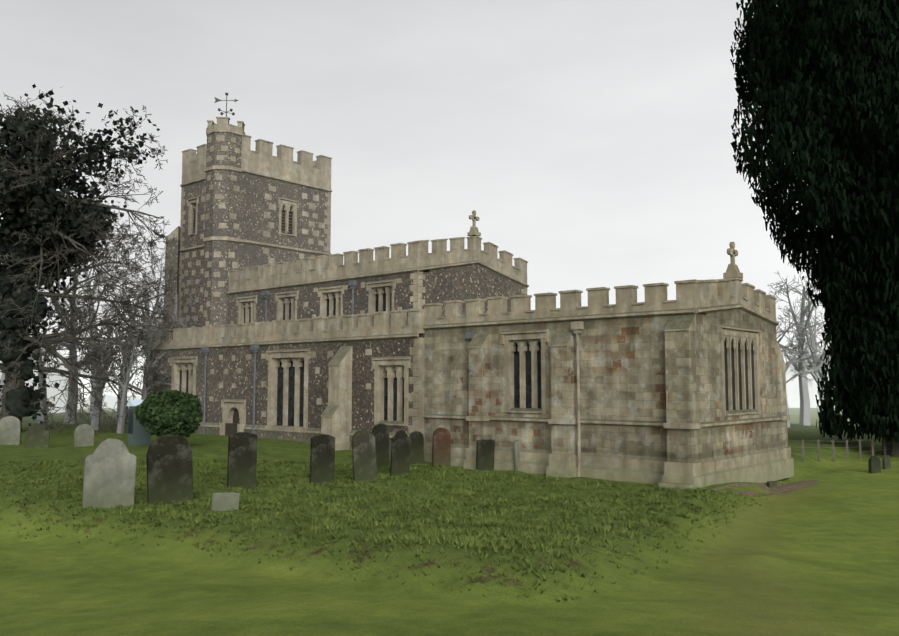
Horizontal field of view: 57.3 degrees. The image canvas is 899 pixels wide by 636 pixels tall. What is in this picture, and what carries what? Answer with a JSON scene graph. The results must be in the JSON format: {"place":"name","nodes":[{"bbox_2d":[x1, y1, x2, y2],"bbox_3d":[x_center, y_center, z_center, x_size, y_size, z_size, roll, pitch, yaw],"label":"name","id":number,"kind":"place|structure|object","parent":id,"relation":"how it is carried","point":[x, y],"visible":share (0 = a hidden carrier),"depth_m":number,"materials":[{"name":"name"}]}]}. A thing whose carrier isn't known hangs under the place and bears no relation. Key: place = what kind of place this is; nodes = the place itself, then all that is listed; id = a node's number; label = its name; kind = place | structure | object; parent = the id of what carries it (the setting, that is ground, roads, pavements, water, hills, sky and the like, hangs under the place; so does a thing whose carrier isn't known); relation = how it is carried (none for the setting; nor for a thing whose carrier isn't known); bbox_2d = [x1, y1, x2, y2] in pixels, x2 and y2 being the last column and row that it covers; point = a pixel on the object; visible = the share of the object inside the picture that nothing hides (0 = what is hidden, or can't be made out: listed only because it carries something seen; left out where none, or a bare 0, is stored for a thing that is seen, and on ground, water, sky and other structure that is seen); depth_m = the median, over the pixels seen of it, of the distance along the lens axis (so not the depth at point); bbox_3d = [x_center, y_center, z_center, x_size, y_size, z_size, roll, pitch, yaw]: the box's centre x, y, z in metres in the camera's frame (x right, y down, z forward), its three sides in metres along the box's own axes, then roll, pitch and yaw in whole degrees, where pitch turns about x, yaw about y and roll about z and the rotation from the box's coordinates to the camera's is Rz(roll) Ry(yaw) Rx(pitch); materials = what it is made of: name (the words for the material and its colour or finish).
{"place":"outdoors","nodes":[
{"label":"outdoors","id":0,"kind":"place"},
{"bbox_2d":[0,0,832,361],"label":"sky","id":1,"kind":"structure","parent":0,"point":[588,141],"materials":[{"name":"white"}]},
{"bbox_2d":[0,408,898,635],"bbox_3d":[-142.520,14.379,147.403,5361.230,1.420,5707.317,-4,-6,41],"label":"ground","id":2,"kind":"structure","parent":0,"point":[820,557],"depth_m":12.84,"materials":[{"name":"green plant"}]},
{"bbox_2d":[0,416,20,444],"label":"headstone","id":3,"kind":"object","parent":2,"relation":"on","point":[10,430],"visible":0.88,"depth_m":31.29,"materials":[{"name":"grey stone"}]},
{"bbox_2d":[0,319,44,408],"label":"bare tree","id":4,"kind":"object","parent":2,"relation":"on","point":[2,378],"depth_m":45.16,"materials":[{"name":"grey plant"}]},
{"bbox_2d":[24,423,49,447],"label":"headstone","id":5,"kind":"object","parent":2,"relation":"on","point":[37,435],"visible":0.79,"depth_m":29.10,"materials":[{"name":"grey stone"}]},
{"bbox_2d":[27,262,87,360],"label":"bare tree","id":6,"kind":"object","parent":2,"relation":"on","point":[56,337],"visible":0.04,"depth_m":53.49,"materials":[{"name":"grey plant"}]},
{"bbox_2d":[29,276,95,426],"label":"bare tree","id":7,"kind":"object","parent":2,"relation":"on","point":[41,417],"visible":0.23,"depth_m":43.89,"materials":[{"name":"grey plant"}]},
{"bbox_2d":[29,251,137,423],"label":"bare tree","id":8,"kind":"object","parent":2,"relation":"on","point":[72,350],"visible":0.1,"depth_m":47.10,"materials":[{"name":"grey plant"}]},
{"bbox_2d":[74,424,93,446],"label":"headstone","id":9,"kind":"object","parent":2,"relation":"on","point":[83,434],"visible":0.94,"depth_m":30.26,"materials":[{"name":"grey stone"}]},
{"bbox_2d":[0,83,187,434],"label":"ivy tree","id":10,"kind":"object","parent":2,"relation":"on","point":[49,234],"visible":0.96,"depth_m":38.52,"materials":[{"name":"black plant"}]},
{"bbox_2d":[48,301,142,429],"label":"bare tree","id":11,"kind":"object","parent":2,"relation":"on","point":[95,420],"visible":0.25,"depth_m":41.81,"materials":[{"name":"grey plant"}]},
{"bbox_2d":[49,237,161,417],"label":"bare tree","id":12,"kind":"object","parent":2,"relation":"on","point":[92,399],"visible":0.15,"depth_m":55.12,"materials":[{"name":"grey plant"}]},
{"bbox_2d":[82,438,136,508],"bbox_3d":[-7.594,3.633,18.400,1.069,1.883,0.130,4,-4,-29],"label":"headstone","id":13,"kind":"object","parent":2,"relation":"on","point":[109,471],"visible":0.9,"depth_m":18.35,"materials":[{"name":"grey stone"}]},
{"bbox_2d":[76,252,164,421],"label":"bare tree","id":14,"kind":"object","parent":2,"relation":"on","point":[125,370],"visible":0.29,"depth_m":49.84,"materials":[{"name":"grey plant"}]},
{"bbox_2d":[96,311,167,432],"bbox_3d":[-14.856,2.627,38.498,2.877,5.891,3.543,4,-6,-40],"label":"bare tree","id":15,"kind":"object","parent":2,"relation":"on","point":[122,407],"visible":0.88,"depth_m":38.24,"materials":[{"name":"grey plant"}]},
{"bbox_2d":[109,251,164,394],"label":"bare tree","id":16,"kind":"object","parent":2,"relation":"on","point":[148,304],"visible":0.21,"depth_m":50.73,"materials":[{"name":"grey plant"}]},
{"bbox_2d":[126,400,150,445],"bbox_3d":[-11.556,3.932,30.720,0.492,1.755,0.840,-4,-6,41],"label":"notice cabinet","id":17,"kind":"object","parent":2,"relation":"on","point":[138,434],"visible":0.6,"depth_m":30.47,"materials":[{"name":"grey"}]},
{"bbox_2d":[101,310,193,399],"bbox_3d":[-14.192,2.622,40.197,5.611,6.156,3.584,-3,-5,30],"label":"bare tree","id":18,"kind":"object","parent":2,"relation":"on","point":[144,390],"visible":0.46,"depth_m":39.79,"materials":[{"name":"grey plant"}]},
{"bbox_2d":[122,282,195,335],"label":"bare tree","id":19,"kind":"object","parent":2,"relation":"on","point":[176,302],"visible":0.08,"depth_m":46.80,"materials":[{"name":"grey plant"}]},
{"bbox_2d":[134,389,202,437],"bbox_3d":[-9.973,3.658,29.177,2.244,2.302,2.241,-2,-5,24],"label":"holly bush","id":20,"kind":"object","parent":2,"relation":"on","point":[158,413],"visible":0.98,"depth_m":28.57,"materials":[{"name":"green plant"}]},
{"bbox_2d":[146,434,192,504],"bbox_3d":[-6.466,3.654,19.054,1.009,1.926,0.138,-1,0,-33],"label":"headstone","id":21,"kind":"object","parent":2,"relation":"on","point":[169,468],"visible":0.83,"depth_m":18.98,"materials":[{"name":"grey stone"}]},
{"bbox_2d":[211,491,239,511],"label":"headstone","id":22,"kind":"object","parent":2,"relation":"on","point":[224,501],"visible":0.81,"depth_m":18.09,"materials":[{"name":"grey stone"}]},
{"bbox_2d":[227,432,256,488],"bbox_3d":[-5.493,3.942,21.797,0.746,1.834,0.137,4,-5,-32],"label":"headstone","id":23,"kind":"object","parent":2,"relation":"on","point":[242,459],"visible":0.81,"depth_m":21.74,"materials":[{"name":"grey stone"}]},
{"bbox_2d":[309,434,334,483],"bbox_3d":[-3.565,4.124,23.094,0.717,1.727,0.126,3,-4,-36],"label":"headstone","id":24,"kind":"object","parent":2,"relation":"on","point":[322,458],"visible":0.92,"depth_m":23.03,"materials":[{"name":"grey stone"}]},
{"bbox_2d":[351,429,376,481],"bbox_3d":[-2.392,4.041,23.159,0.712,1.832,0.104,-4,2,-35],"label":"headstone","id":25,"kind":"object","parent":2,"relation":"on","point":[364,455],"visible":0.88,"depth_m":23.10,"materials":[{"name":"grey stone"}]},
{"bbox_2d":[372,423,389,467],"bbox_3d":[-2.235,4.304,26.703,0.573,1.763,0.110,2,-4,-26],"label":"headstone","id":26,"kind":"object","parent":2,"relation":"on","point":[381,432],"visible":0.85,"depth_m":26.68,"materials":[{"name":"grey stone"}]},
{"bbox_2d":[0,458,773,601],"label":"rough grass tufts","id":27,"kind":"object","parent":2,"relation":"on","point":[444,538],"visible":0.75,"depth_m":17.69,"materials":[{"name":"green plant"}]},
{"bbox_2d":[390,430,410,475],"bbox_3d":[-1.495,4.266,24.955,0.592,1.720,0.123,4,-4,-28],"label":"headstone","id":28,"kind":"object","parent":2,"relation":"on","point":[400,454],"visible":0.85,"depth_m":24.90,"materials":[{"name":"grey stone"}]},
{"bbox_2d":[409,431,423,463],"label":"headstone","id":29,"kind":"object","parent":2,"relation":"on","point":[417,447],"visible":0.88,"depth_m":27.98,"materials":[{"name":"grey stone"}]},
{"bbox_2d":[0,332,834,412],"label":"distant wood","id":30,"kind":"object","parent":2,"relation":"on","point":[792,392],"visible":0.04,"depth_m":112.74,"materials":[{"name":"grey plant"}]},
{"bbox_2d":[432,428,450,465],"bbox_3d":[-0.272,4.492,27.686,0.618,1.606,0.137,2,-3,-23],"label":"headstone","id":31,"kind":"object","parent":2,"relation":"on","point":[441,445],"visible":0.9,"depth_m":27.63,"materials":[{"name":"red stone"}]},
{"bbox_2d":[152,92,793,489],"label":"church","id":32,"kind":"structure","parent":2,"relation":"on","point":[296,330],"depth_m":29.10,"materials":[{"name":"stone"}]},
{"bbox_2d":[476,439,494,470],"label":"headstone","id":33,"kind":"object","parent":2,"relation":"on","point":[485,449],"visible":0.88,"depth_m":26.45,"materials":[{"name":"grey stone"}]},
{"bbox_2d":[513,440,520,470],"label":"headstone","id":34,"kind":"object","parent":2,"relation":"on","point":[516,448],"visible":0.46,"depth_m":26.02,"materials":[{"name":"grey stone"}]},
{"bbox_2d":[712,480,817,495],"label":"bare earth","id":35,"kind":"structure","parent":2,"relation":"on","point":[782,488],"depth_m":24.51,"materials":[{"name":"brown soil"}]},
{"bbox_2d":[766,481,776,487],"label":"stone block","id":36,"kind":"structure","parent":2,"relation":"on","point":[771,484],"depth_m":24.82,"materials":[{"name":"grey stone"}]},
{"bbox_2d":[767,259,829,425],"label":"bare tree","id":37,"kind":"object","parent":2,"relation":"on","point":[805,417],"visible":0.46,"depth_m":54.49,"materials":[{"name":"grey plant"}]},
{"bbox_2d":[776,298,825,427],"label":"bare tree","id":38,"kind":"object","parent":2,"relation":"on","point":[784,331],"visible":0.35,"depth_m":52.00,"materials":[{"name":"grey plant"}]},
{"bbox_2d":[776,294,830,409],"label":"bare tree","id":39,"kind":"object","parent":2,"relation":"on","point":[817,373],"visible":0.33,"depth_m":56.27,"materials":[{"name":"grey plant"}]},
{"bbox_2d":[730,0,898,455],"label":"cypress","id":40,"kind":"object","parent":2,"relation":"on","point":[821,77],"visible":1,"depth_m":36.07,"materials":[{"name":"green plant"}]},
{"bbox_2d":[791,437,888,461],"bbox_3d":[13.618,5.202,31.706,20.815,1.531,0.079,4,-6,-41],"label":"field fence","id":41,"kind":"object","parent":2,"relation":"on","point":[833,455],"visible":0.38,"depth_m":34.13,"materials":[{"name":"grey wood"}]},
{"bbox_2d":[868,456,880,472],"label":"headstone","id":42,"kind":"object","parent":2,"relation":"on","point":[874,464],"visible":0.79,"depth_m":29.76,"materials":[{"name":"grey stone"}]},
{"bbox_2d":[882,455,890,468],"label":"headstone","id":43,"kind":"object","parent":2,"relation":"on","point":[886,461],"visible":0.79,"depth_m":31.21,"materials":[{"name":"grey stone"}]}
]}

